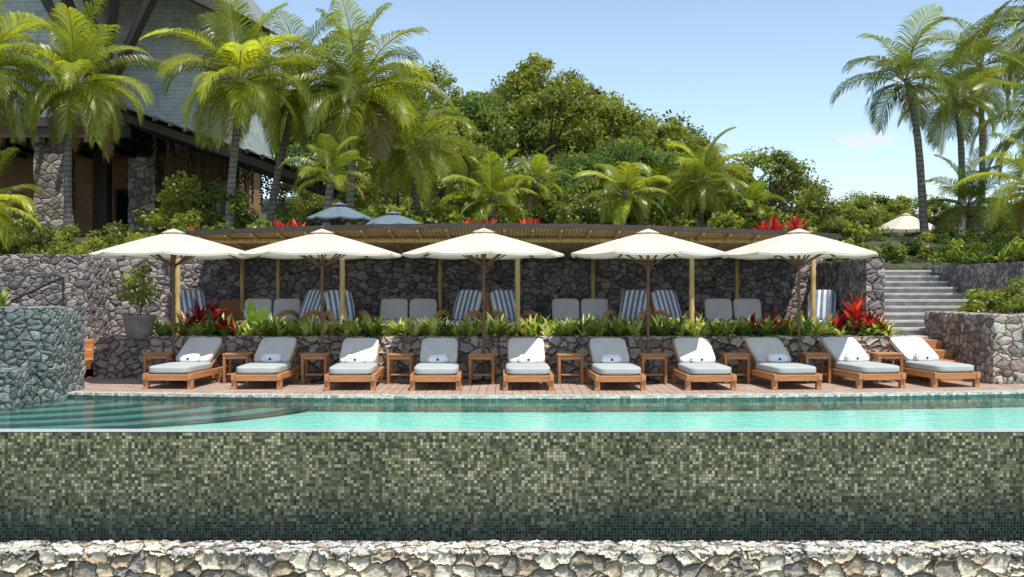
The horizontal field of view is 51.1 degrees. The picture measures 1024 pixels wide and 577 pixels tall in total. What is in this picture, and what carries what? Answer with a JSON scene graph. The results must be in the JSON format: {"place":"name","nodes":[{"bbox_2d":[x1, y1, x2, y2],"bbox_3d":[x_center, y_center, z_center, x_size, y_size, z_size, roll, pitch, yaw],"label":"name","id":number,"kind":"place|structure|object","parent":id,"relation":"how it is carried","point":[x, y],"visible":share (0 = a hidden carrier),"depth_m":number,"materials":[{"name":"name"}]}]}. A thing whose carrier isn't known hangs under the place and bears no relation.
{"place":"outdoors","nodes":[
{"label":"outdoors","id":0,"kind":"place"},
{"bbox_2d":[220,300,657,336],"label":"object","id":1,"kind":"structure","parent":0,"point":[233,306],"depth_m":24.00,"materials":[{"name":"brown wood"}]},
{"bbox_2d":[180,258,822,335],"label":"pergola back wall","id":2,"kind":"structure","parent":0,"point":[372,283],"depth_m":24.10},
{"bbox_2d":[93,335,911,378],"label":"planter wall","id":3,"kind":"structure","parent":0,"point":[118,356],"depth_m":18.93,"materials":[{"name":"grey stone"}]},
{"bbox_2d":[116,260,162,338],"bbox_3d":[-6.710,0.197,19.300,0.866,1.427,0.600,0,0,0],"label":"potted plant","id":4,"kind":"object","parent":3,"relation":"on","point":[138,326],"visible":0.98,"depth_m":19.22,"materials":[{"name":"green plant"}]},
{"bbox_2d":[151,311,902,337],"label":"planter plants","id":5,"kind":"object","parent":3,"relation":"in","point":[589,326],"visible":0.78,"depth_m":19.39,"materials":[{"name":"green plant"}]},
{"bbox_2d":[3,184,1014,269],"bbox_3d":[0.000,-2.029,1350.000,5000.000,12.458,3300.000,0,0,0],"label":"ground","id":6,"kind":"structure","parent":0,"point":[915,264],"depth_m":29.02,"materials":[{"name":"green plant"}]},
{"bbox_2d":[0,147,45,252],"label":"palm tree","id":7,"kind":"object","parent":6,"relation":"on","point":[5,227],"visible":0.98,"depth_m":24.86,"materials":[{"name":"green plant"}]},
{"bbox_2d":[0,0,84,146],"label":"palm tree","id":8,"kind":"object","parent":6,"relation":"on","point":[6,93],"visible":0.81,"depth_m":28.72,"materials":[{"name":"green plant"}]},
{"bbox_2d":[0,254,123,305],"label":"garden wall","id":9,"kind":"structure","parent":6,"relation":"on","point":[21,274],"depth_m":24.00,"materials":[{"name":"stone"}]},
{"bbox_2d":[0,0,177,233],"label":"palm tree","id":10,"kind":"object","parent":6,"relation":"on","point":[74,96],"visible":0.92,"depth_m":29.58,"materials":[{"name":"green plant"}]},
{"bbox_2d":[0,210,234,254],"bbox_3d":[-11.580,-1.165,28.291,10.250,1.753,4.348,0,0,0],"label":"shrub hedge","id":11,"kind":"object","parent":6,"relation":"on","point":[118,230],"visible":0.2,"depth_m":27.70,"materials":[{"name":"green plant"}]},
{"bbox_2d":[139,0,338,228],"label":"palm tree","id":12,"kind":"object","parent":6,"relation":"on","point":[236,92],"visible":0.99,"depth_m":28.59,"materials":[{"name":"green plant"}]},
{"bbox_2d":[230,10,377,226],"bbox_3d":[-6.005,-4.622,31.056,4.507,6.857,4.268,0,0,45],"label":"palm tree","id":13,"kind":"object","parent":6,"relation":"on","point":[271,210],"visible":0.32,"depth_m":30.69,"materials":[{"name":"green plant"}]},
{"bbox_2d":[279,133,369,225],"bbox_3d":[-4.838,-2.366,27.615,2.235,3.166,2.289,0,0,-24],"label":"palm tree","id":14,"kind":"object","parent":6,"relation":"on","point":[332,178],"visible":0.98,"depth_m":27.45,"materials":[{"name":"green plant"}]},
{"bbox_2d":[307,200,371,224],"bbox_3d":[-4.250,-1.390,26.400,1.483,1.580,1.483,0,0,11],"label":"dark umbrella","id":15,"kind":"object","parent":6,"relation":"on","point":[339,211],"visible":0.9,"depth_m":26.13,"materials":[{"name":"blue fabric"}]},
{"bbox_2d":[268,0,456,224],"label":"palm tree","id":16,"kind":"object","parent":6,"relation":"on","point":[346,107],"visible":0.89,"depth_m":29.41,"materials":[{"name":"green plant"}]},
{"bbox_2d":[359,209,421,224],"bbox_3d":[-2.950,-1.290,26.600,1.573,1.380,1.573,0,0,-40],"label":"dark umbrella","id":17,"kind":"object","parent":6,"relation":"on","point":[392,217],"visible":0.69,"depth_m":26.19,"materials":[{"name":"blue fabric"}]},
{"bbox_2d":[355,77,477,214],"bbox_3d":[-2.929,-3.742,32.226,3.884,5.100,4.332,0,0,0],"label":"palm tree","id":18,"kind":"object","parent":6,"relation":"on","point":[415,159],"visible":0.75,"depth_m":31.66,"materials":[{"name":"green plant"}]},
{"bbox_2d":[132,170,839,235],"bbox_3d":[-1.262,-1.969,31.597,21.844,2.605,6.760,0,0,0],"label":"shrub hedge","id":19,"kind":"object","parent":6,"relation":"on","point":[546,211],"visible":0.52,"depth_m":30.99,"materials":[{"name":"green plant"}]},
{"bbox_2d":[437,148,539,222],"bbox_3d":[-0.648,-2.457,29.967,2.953,2.950,2.684,0,0,0],"label":"palm tree","id":20,"kind":"object","parent":6,"relation":"on","point":[493,193],"visible":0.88,"depth_m":29.74,"materials":[{"name":"green plant"}]},
{"bbox_2d":[270,52,731,226],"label":"forest trees","id":21,"kind":"object","parent":6,"relation":"on","point":[569,119],"visible":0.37,"depth_m":59.63,"materials":[{"name":"green plant"}]},
{"bbox_2d":[0,540,1023,576],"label":"front stone wall","id":22,"kind":"structure","parent":6,"relation":"on","point":[725,562],"depth_m":11.01,"materials":[{"name":"grey stone"}]},
{"bbox_2d":[0,540,1023,555],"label":"pebble capping","id":23,"kind":"object","parent":22,"relation":"on","point":[189,551],"visible":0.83,"depth_m":11.08,"materials":[{"name":"stone"}]},
{"bbox_2d":[499,145,573,222],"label":"palm tree","id":24,"kind":"object","parent":6,"relation":"on","point":[536,167],"visible":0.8,"depth_m":30.86,"materials":[{"name":"green plant"}]},
{"bbox_2d":[573,145,677,224],"bbox_3d":[3.465,-2.631,31.954,3.083,3.297,2.907,0,0,37],"label":"palm tree","id":25,"kind":"object","parent":6,"relation":"on","point":[625,203],"visible":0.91,"depth_m":31.61,"materials":[{"name":"green plant"}]},
{"bbox_2d":[625,150,696,221],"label":"palm tree","id":26,"kind":"object","parent":6,"relation":"on","point":[657,170],"visible":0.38,"depth_m":33.15,"materials":[{"name":"green plant"}]},
{"bbox_2d":[651,126,759,226],"bbox_3d":[5.878,-3.090,32.902,3.431,3.781,3.449,0,0,0],"label":"palm tree","id":27,"kind":"object","parent":6,"relation":"on","point":[702,193],"visible":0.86,"depth_m":32.61,"materials":[{"name":"green plant"}]},
{"bbox_2d":[713,170,787,227],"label":"palm tree","id":28,"kind":"object","parent":6,"relation":"on","point":[752,195],"visible":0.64,"depth_m":31.79,"materials":[{"name":"green plant"}]},
{"bbox_2d":[714,146,832,214],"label":"broadleaf tree","id":29,"kind":"object","parent":6,"relation":"on","point":[778,164],"visible":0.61,"depth_m":49.48,"materials":[{"name":"green plant"}]},
{"bbox_2d":[765,173,836,217],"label":"broadleaf tree","id":30,"kind":"object","parent":6,"relation":"on","point":[785,207],"visible":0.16,"depth_m":51.12,"materials":[{"name":"green plant"}]},
{"bbox_2d":[779,207,985,241],"bbox_3d":[10.197,-1.341,30.956,6.091,1.734,5.005,0,0,0],"label":"shrub hedge","id":31,"kind":"object","parent":6,"relation":"on","point":[847,230],"visible":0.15,"depth_m":29.44,"materials":[{"name":"green plant"}]},
{"bbox_2d":[777,190,1023,236],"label":"distant trees","id":32,"kind":"object","parent":6,"relation":"on","point":[892,208],"visible":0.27,"depth_m":58.67,"materials":[{"name":"green plant"}]},
{"bbox_2d":[823,230,979,264],"bbox_3d":[9.050,-0.908,27.619,6.296,1.244,2.238,0,0,0],"label":"shrub hedge","id":33,"kind":"object","parent":6,"relation":"on","point":[900,252],"visible":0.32,"depth_m":27.47,"materials":[{"name":"green plant"}]},
{"bbox_2d":[873,212,932,236],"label":"patio umbrella","id":34,"kind":"object","parent":6,"relation":"on","point":[906,222],"visible":0.79,"depth_m":43.42,"materials":[{"name":"white fabric"}]},
{"bbox_2d":[830,4,984,234],"bbox_3d":[10.948,-4.289,30.067,3.928,6.594,3.862,0,0,0],"label":"palm tree","id":35,"kind":"object","parent":6,"relation":"on","point":[915,113],"visible":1,"depth_m":29.89,"materials":[{"name":"green plant"}]},
{"bbox_2d":[884,270,967,338],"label":"stone staircase","id":36,"kind":"structure","parent":6,"relation":"on","point":[912,297],"depth_m":23.46,"materials":[{"name":"stone"}]},
{"bbox_2d":[887,25,1023,236],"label":"palm tree","id":37,"kind":"object","parent":6,"relation":"on","point":[963,128],"visible":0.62,"depth_m":33.72,"materials":[{"name":"green plant"}]},
{"bbox_2d":[910,206,1023,260],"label":"shrub hedge","id":38,"kind":"object","parent":6,"relation":"on","point":[968,237],"visible":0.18,"depth_m":28.57,"materials":[{"name":"green plant"}]},
{"bbox_2d":[916,141,1021,235],"bbox_3d":[12.850,-2.270,29.873,2.960,3.756,3.126,0,0,33],"label":"palm tree","id":39,"kind":"object","parent":6,"relation":"on","point":[966,193],"visible":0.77,"depth_m":29.84,"materials":[{"name":"green plant"}]},
{"bbox_2d":[917,0,1023,234],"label":"palm tree","id":40,"kind":"object","parent":6,"relation":"on","point":[990,40],"visible":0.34,"depth_m":36.85,"materials":[{"name":"green plant"}]},
{"bbox_2d":[922,262,1023,310],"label":"retaining wall","id":41,"kind":"structure","parent":6,"relation":"on","point":[988,276],"depth_m":22.85,"materials":[{"name":"stone"}]},
{"bbox_2d":[948,132,1023,236],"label":"palm tree","id":42,"kind":"object","parent":41,"relation":"on","point":[1008,190],"visible":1,"depth_m":23.73,"materials":[{"name":"green plant"}]},
{"bbox_2d":[927,228,1023,265],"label":"shrub hedge","id":43,"kind":"object","parent":6,"relation":"on","point":[1002,239],"visible":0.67,"depth_m":25.29,"materials":[{"name":"green plant"}]},
{"bbox_2d":[945,243,1022,264],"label":"garden plants","id":44,"kind":"object","parent":6,"relation":"on","point":[982,258],"visible":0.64,"depth_m":23.43,"materials":[{"name":"green plant"}]},
{"bbox_2d":[953,0,1023,99],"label":"palm tree","id":45,"kind":"object","parent":6,"relation":"on","point":[1017,44],"visible":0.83,"depth_m":28.54,"materials":[{"name":"green plant"}]},
{"bbox_2d":[966,47,1023,184],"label":"palm tree","id":46,"kind":"object","parent":6,"relation":"on","point":[1018,134],"visible":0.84,"depth_m":26.18,"materials":[{"name":"green plant"}]},
{"bbox_2d":[0,396,1023,428],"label":"pool water","id":47,"kind":"structure","parent":0,"point":[906,408],"depth_m":14.52,"materials":[{"name":"teal liquid"}]},
{"bbox_2d":[67,394,1023,428],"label":"pool basin","id":48,"kind":"object","parent":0,"point":[486,424],"visible":0.31,"depth_m":15.45,"materials":[{"name":"tile"}]},
{"bbox_2d":[0,368,36,411],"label":"pool pier wall","id":49,"kind":"structure","parent":48,"relation":"on","point":[18,386],"depth_m":15.31,"materials":[{"name":"stone"}]},
{"bbox_2d":[0,306,85,403],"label":"pool pier wall","id":50,"kind":"structure","parent":48,"relation":"on","point":[47,342],"depth_m":15.91,"materials":[{"name":"stone"}]},
{"bbox_2d":[0,399,308,428],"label":"pool steps","id":51,"kind":"structure","parent":48,"relation":"on","point":[185,422],"depth_m":14.73,"materials":[{"name":"teal tile"}]},
{"bbox_2d":[0,432,1023,542],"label":"infinity edge wall","id":52,"kind":"structure","parent":48,"relation":"attached to","point":[445,487],"depth_m":12.50,"materials":[{"name":"green tile"}]},
{"bbox_2d":[0,429,1023,431],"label":"pale rim","id":53,"kind":"object","parent":52,"relation":"on","point":[511,430],"visible":1,"depth_m":12.56,"materials":[{"name":"stone"}]},
{"bbox_2d":[78,376,1023,393],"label":"pool deck","id":54,"kind":"structure","parent":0,"point":[402,386],"depth_m":17.31,"materials":[{"name":"brown wood"}]},
{"bbox_2d":[65,254,134,338],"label":"pergola side wall","id":55,"kind":"structure","parent":54,"relation":"on","point":[87,281],"depth_m":20.62,"materials":[{"name":"stone"}]},
{"bbox_2d":[88,225,255,382],"bbox_3d":[-5.800,0.260,18.352,2.550,2.680,2.550,0,0,11],"label":"patio umbrella","id":56,"kind":"object","parent":54,"relation":"on","point":[173,244],"visible":0.94,"depth_m":17.89,"materials":[{"name":"white fabric"}]},
{"bbox_2d":[142,337,228,388],"bbox_3d":[-5.411,1.224,17.910,0.800,0.748,1.850,0,0,4],"label":"sun lounger","id":57,"kind":"object","parent":54,"relation":"on","point":[196,357],"visible":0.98,"depth_m":17.88,"materials":[{"name":"white fabric"}]},
{"bbox_2d":[222,352,254,382],"bbox_3d":[-4.660,1.348,18.249,0.440,0.500,0.440,0,0,0],"label":"side table","id":58,"kind":"object","parent":54,"relation":"on","point":[230,356],"visible":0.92,"depth_m":18.05,"materials":[{"name":"brown wood"}]},
{"bbox_2d":[231,337,300,388],"bbox_3d":[-4.049,1.224,17.850,0.800,0.748,1.850,0,0,0],"label":"sun lounger","id":59,"kind":"object","parent":54,"relation":"on","point":[274,358],"visible":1,"depth_m":17.82,"materials":[{"name":"grey fabric"}]},
{"bbox_2d":[301,353,330,383],"bbox_3d":[-3.320,1.348,18.126,0.440,0.500,0.440,0,0,-1],"label":"side table","id":60,"kind":"object","parent":54,"relation":"on","point":[324,356],"visible":0.9,"depth_m":17.92,"materials":[{"name":"brown wood"}]},
{"bbox_2d":[239,226,401,383],"bbox_3d":[-3.230,0.265,18.213,2.550,2.670,2.550,0,0,-41],"label":"patio umbrella","id":61,"kind":"object","parent":54,"relation":"on","point":[321,244],"visible":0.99,"depth_m":17.72,"materials":[{"name":"white fabric"}]},
{"bbox_2d":[324,338,384,389],"bbox_3d":[-2.571,1.224,17.682,0.800,0.748,1.850,0,0,-2],"label":"sun lounger","id":62,"kind":"object","parent":54,"relation":"on","point":[358,357],"visible":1,"depth_m":17.62,"materials":[{"name":"grey fabric"}]},
{"bbox_2d":[386,353,415,383],"bbox_3d":[-1.870,1.348,18.109,0.440,0.500,0.440,0,0,3],"label":"side table","id":63,"kind":"object","parent":54,"relation":"on","point":[401,356],"visible":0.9,"depth_m":17.91,"materials":[{"name":"brown wood"}]},
{"bbox_2d":[410,338,462,389],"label":"sun lounger","id":64,"kind":"object","parent":54,"relation":"on","point":[438,360],"visible":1,"depth_m":17.56,"materials":[{"name":"grey fabric"}]},
{"bbox_2d":[468,353,495,383],"bbox_3d":[-0.500,1.348,18.078,0.440,0.500,0.440,0,0,2],"label":"side table","id":65,"kind":"object","parent":54,"relation":"on","point":[482,356],"visible":0.97,"depth_m":17.88,"materials":[{"name":"brown wood"}]},
{"bbox_2d":[402,225,563,383],"bbox_3d":[-0.480,0.260,18.151,2.550,2.680,2.550,0,0,-29],"label":"patio umbrella","id":66,"kind":"object","parent":54,"relation":"on","point":[483,243],"visible":1,"depth_m":17.71,"materials":[{"name":"white fabric"}]},
{"bbox_2d":[503,338,553,389],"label":"sun lounger","id":67,"kind":"object","parent":54,"relation":"on","point":[526,360],"visible":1,"depth_m":17.55,"materials":[{"name":"white fabric"}]},
{"bbox_2d":[67,389,1023,398],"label":"pool coping","id":68,"kind":"object","parent":54,"relation":"on","point":[526,396],"visible":0.92,"depth_m":16.10,"materials":[{"name":"beige stone"}]},
{"bbox_2d":[556,353,583,383],"bbox_3d":[0.980,1.348,18.096,0.440,0.500,0.440,0,0,-1],"label":"side table","id":69,"kind":"object","parent":54,"relation":"on","point":[571,356],"visible":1,"depth_m":17.89,"materials":[{"name":"brown wood"}]},
{"bbox_2d":[584,338,645,390],"bbox_3d":[1.664,1.224,17.651,0.800,0.748,1.850,0,0,-2],"label":"sun lounger","id":70,"kind":"object","parent":54,"relation":"on","point":[609,357],"visible":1,"depth_m":17.57,"materials":[{"name":"white fabric"}]},
{"bbox_2d":[571,225,726,383],"bbox_3d":[2.310,0.265,18.182,2.550,2.670,2.550,0,0,-38],"label":"patio umbrella","id":71,"kind":"object","parent":54,"relation":"on","point":[647,243],"visible":0.96,"depth_m":17.68,"materials":[{"name":"white fabric"}]},
{"bbox_2d":[638,353,667,383],"bbox_3d":[2.380,1.348,18.108,0.440,0.500,0.440,0,0,-1],"label":"side table","id":72,"kind":"object","parent":54,"relation":"on","point":[662,357],"visible":0.77,"depth_m":17.91,"materials":[{"name":"brown wood"}]},
{"bbox_2d":[667,338,736,389],"bbox_3d":[3.109,1.224,17.701,0.800,0.748,1.850,0,0,-1],"label":"sun lounger","id":73,"kind":"object","parent":54,"relation":"on","point":[695,358],"visible":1,"depth_m":17.67,"materials":[{"name":"white fabric"}]},
{"bbox_2d":[720,353,750,383],"bbox_3d":[3.780,1.348,18.154,0.440,0.500,0.440,0,0,0],"label":"side table","id":74,"kind":"object","parent":54,"relation":"on","point":[726,356],"visible":0.86,"depth_m":17.95,"materials":[{"name":"brown wood"}]},
{"bbox_2d":[738,337,821,389],"bbox_3d":[4.429,1.224,17.824,0.800,0.748,1.850,0,0,-6],"label":"sun lounger","id":75,"kind":"object","parent":54,"relation":"on","point":[770,358],"visible":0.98,"depth_m":17.79,"materials":[{"name":"white fabric"}]},
{"bbox_2d":[719,225,877,382],"bbox_3d":[4.900,0.260,18.294,2.550,2.680,2.550,0,0,-25],"label":"patio umbrella","id":76,"kind":"object","parent":54,"relation":"on","point":[799,244],"visible":0.91,"depth_m":17.81,"materials":[{"name":"white fabric"}]},
{"bbox_2d":[800,352,831,382],"bbox_3d":[5.160,1.348,18.249,0.440,0.500,0.440,0,0,-2],"label":"side table","id":77,"kind":"object","parent":54,"relation":"on","point":[807,356],"visible":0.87,"depth_m":18.05,"materials":[{"name":"brown wood"}]},
{"bbox_2d":[816,259,884,325],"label":"pergola side wall","id":78,"kind":"structure","parent":54,"relation":"on","point":[856,277],"depth_m":21.03,"materials":[{"name":"stone"}]},
{"bbox_2d":[814,337,905,388],"bbox_3d":[5.815,1.224,18.017,0.800,0.748,1.850,0,0,-6],"label":"sun lounger","id":79,"kind":"object","parent":54,"relation":"on","point":[849,357],"visible":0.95,"depth_m":17.92,"materials":[{"name":"white fabric"}]},
{"bbox_2d":[886,336,980,387],"bbox_3d":[7.079,1.224,18.205,0.800,0.748,1.850,0,0,-7],"label":"sun lounger","id":80,"kind":"object","parent":54,"relation":"on","point":[920,357],"visible":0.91,"depth_m":18.00,"materials":[{"name":"grey fabric"}]},
{"bbox_2d":[913,339,971,380],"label":"wooden steps","id":81,"kind":"structure","parent":54,"relation":"on","point":[935,345],"depth_m":19.46,"materials":[{"name":"brown wood"}]},
{"bbox_2d":[924,311,1023,383],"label":"retaining wall","id":82,"kind":"structure","parent":54,"relation":"on","point":[989,346],"depth_m":18.22,"materials":[{"name":"stone"}]},
{"bbox_2d":[954,275,1023,312],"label":"shrub hedge","id":83,"kind":"object","parent":82,"relation":"on","point":[978,302],"visible":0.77,"depth_m":19.52,"materials":[{"name":"green plant"}]},
{"bbox_2d":[253,0,1023,234],"label":"sky","id":84,"kind":"structure","parent":0,"point":[769,70],"materials":[{"name":"blue"}]},
{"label":"hotel terrace","id":85,"kind":"structure","parent":0,"visible":0},
{"bbox_2d":[33,138,74,235],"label":"stone column","id":86,"kind":"structure","parent":85,"relation":"on","point":[48,168],"depth_m":35.60,"materials":[{"name":"grey stone"}]},
{"bbox_2d":[0,101,343,200],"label":"canopy beams","id":87,"kind":"structure","parent":86,"relation":"on","point":[135,139],"depth_m":35.40,"materials":[{"name":"brown wood"}]},
{"bbox_2d":[152,135,287,214],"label":"hanging garlands","id":88,"kind":"object","parent":87,"relation":"hanging from","point":[219,166],"visible":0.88,"depth_m":35.28,"materials":[{"name":"plant"}]},
{"bbox_2d":[0,153,260,236],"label":"walls","id":89,"kind":"structure","parent":85,"relation":"on","point":[18,171],"depth_m":39.60,"materials":[{"name":"paint"}]},
{"bbox_2d":[0,0,269,157],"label":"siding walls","id":90,"kind":"structure","parent":89,"relation":"on","point":[171,14],"depth_m":40.50,"materials":[{"name":"grey wood"}]},
{"bbox_2d":[128,157,163,235],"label":"stone column","id":91,"kind":"structure","parent":85,"relation":"on","point":[145,178],"depth_m":36.00,"materials":[{"name":"grey stone"}]},
{"bbox_2d":[40,0,277,234],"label":"roof timbers","id":92,"kind":"object","parent":85,"relation":"on","point":[102,191],"visible":0.29,"depth_m":37.17,"materials":[{"name":"brown wood"}]},
{"bbox_2d":[114,188,216,227],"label":"window frames","id":93,"kind":"structure","parent":85,"relation":"on","point":[115,200],"depth_m":39.42,"materials":[{"name":"brown wood"}]},
{"bbox_2d":[117,191,214,228],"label":"windows","id":94,"kind":"structure","parent":93,"relation":"attached to","point":[122,204],"depth_m":39.50,"materials":[{"name":"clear glass"}]},
{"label":"terrace floor","id":95,"kind":"structure","parent":0,"visible":0},
{"bbox_2d":[110,258,171,335],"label":"garden wall","id":96,"kind":"structure","parent":95,"relation":"on","point":[161,276],"depth_m":21.60,"materials":[{"name":"stone"}]},
{"bbox_2d":[180,290,212,322],"bbox_3d":[-6.496,0.563,21.967,0.792,1.072,1.087,0,0,-34],"label":"rattan armchair","id":97,"kind":"object","parent":95,"relation":"on","point":[187,297],"visible":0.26,"depth_m":22.13,"materials":[{"name":"fabric"}]},
{"bbox_2d":[238,299,301,335],"bbox_3d":[-5.100,0.654,22.575,1.327,0.881,0.870,0,0,0],"label":"terrace sofa","id":98,"kind":"object","parent":95,"relation":"on","point":[279,305],"visible":0.45,"depth_m":22.77,"materials":[{"name":"fabric"}]},
{"bbox_2d":[274,290,328,323],"bbox_3d":[-4.254,0.563,21.967,0.792,1.072,1.087,0,0,34],"label":"rattan armchair","id":99,"kind":"object","parent":95,"relation":"on","point":[311,306],"visible":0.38,"depth_m":22.08,"materials":[{"name":"fabric"}]},
{"bbox_2d":[324,290,369,325],"bbox_3d":[-3.409,0.563,21.771,0.792,1.072,1.087,0,0,-29],"label":"rattan armchair","id":100,"kind":"object","parent":95,"relation":"on","point":[332,299],"visible":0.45,"depth_m":21.90,"materials":[{"name":"fabric"}]},
{"bbox_2d":[379,299,439,336],"bbox_3d":[-2.200,0.654,22.575,1.327,0.881,0.870,0,0,0],"label":"terrace sofa","id":101,"kind":"object","parent":95,"relation":"on","point":[396,309],"visible":0.52,"depth_m":22.74,"materials":[{"name":"fabric"}]},
{"bbox_2d":[432,290,486,329],"bbox_3d":[-1.041,0.563,21.771,0.792,1.072,1.087,0,0,29],"label":"rattan armchair","id":102,"kind":"object","parent":95,"relation":"on","point":[467,304],"visible":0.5,"depth_m":21.90,"materials":[{"name":"fabric"}]},
{"bbox_2d":[175,223,839,336],"bbox_3d":[-0.200,-0.068,22.245,13.420,2.336,3.910,0,0,0],"label":"pergola","id":103,"kind":"object","parent":95,"relation":"on","point":[566,240],"visible":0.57,"depth_m":21.12,"materials":[{"name":"brown wood"}]},
{"bbox_2d":[486,290,538,335],"bbox_3d":[-0.019,0.563,21.771,0.792,1.072,1.087,0,0,-29],"label":"rattan armchair","id":104,"kind":"object","parent":95,"relation":"on","point":[503,301],"visible":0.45,"depth_m":21.90,"materials":[{"name":"fabric"}]},
{"bbox_2d":[549,299,609,323],"bbox_3d":[1.450,0.654,22.575,1.327,0.881,0.870,0,0,0],"label":"terrace sofa","id":105,"kind":"object","parent":95,"relation":"on","point":[562,309],"visible":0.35,"depth_m":22.75,"materials":[{"name":"fabric"}]},
{"bbox_2d":[603,290,651,324],"bbox_3d":[2.389,0.563,21.872,0.792,1.072,1.087,0,0,29],"label":"rattan armchair","id":106,"kind":"object","parent":95,"relation":"on","point":[633,304],"visible":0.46,"depth_m":22.01,"materials":[{"name":"fabric"}]},
{"bbox_2d":[650,290,702,335],"bbox_3d":[3.284,0.563,21.773,0.792,1.072,1.087,0,0,-26],"label":"rattan armchair","id":107,"kind":"object","parent":95,"relation":"on","point":[665,302],"visible":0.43,"depth_m":21.92,"materials":[{"name":"fabric"}]},
{"bbox_2d":[701,299,765,324],"bbox_3d":[4.700,0.654,22.575,1.327,0.881,0.870,0,0,0],"label":"terrace sofa","id":108,"kind":"object","parent":95,"relation":"on","point":[714,309],"visible":0.45,"depth_m":22.75,"materials":[{"name":"fabric"}]},
{"bbox_2d":[800,290,840,324],"bbox_3d":[6.332,0.563,21.975,0.792,1.072,1.087,0,0,23],"label":"rattan armchair","id":109,"kind":"object","parent":95,"relation":"on","point":[826,300],"visible":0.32,"depth_m":22.13,"materials":[{"name":"fabric"}]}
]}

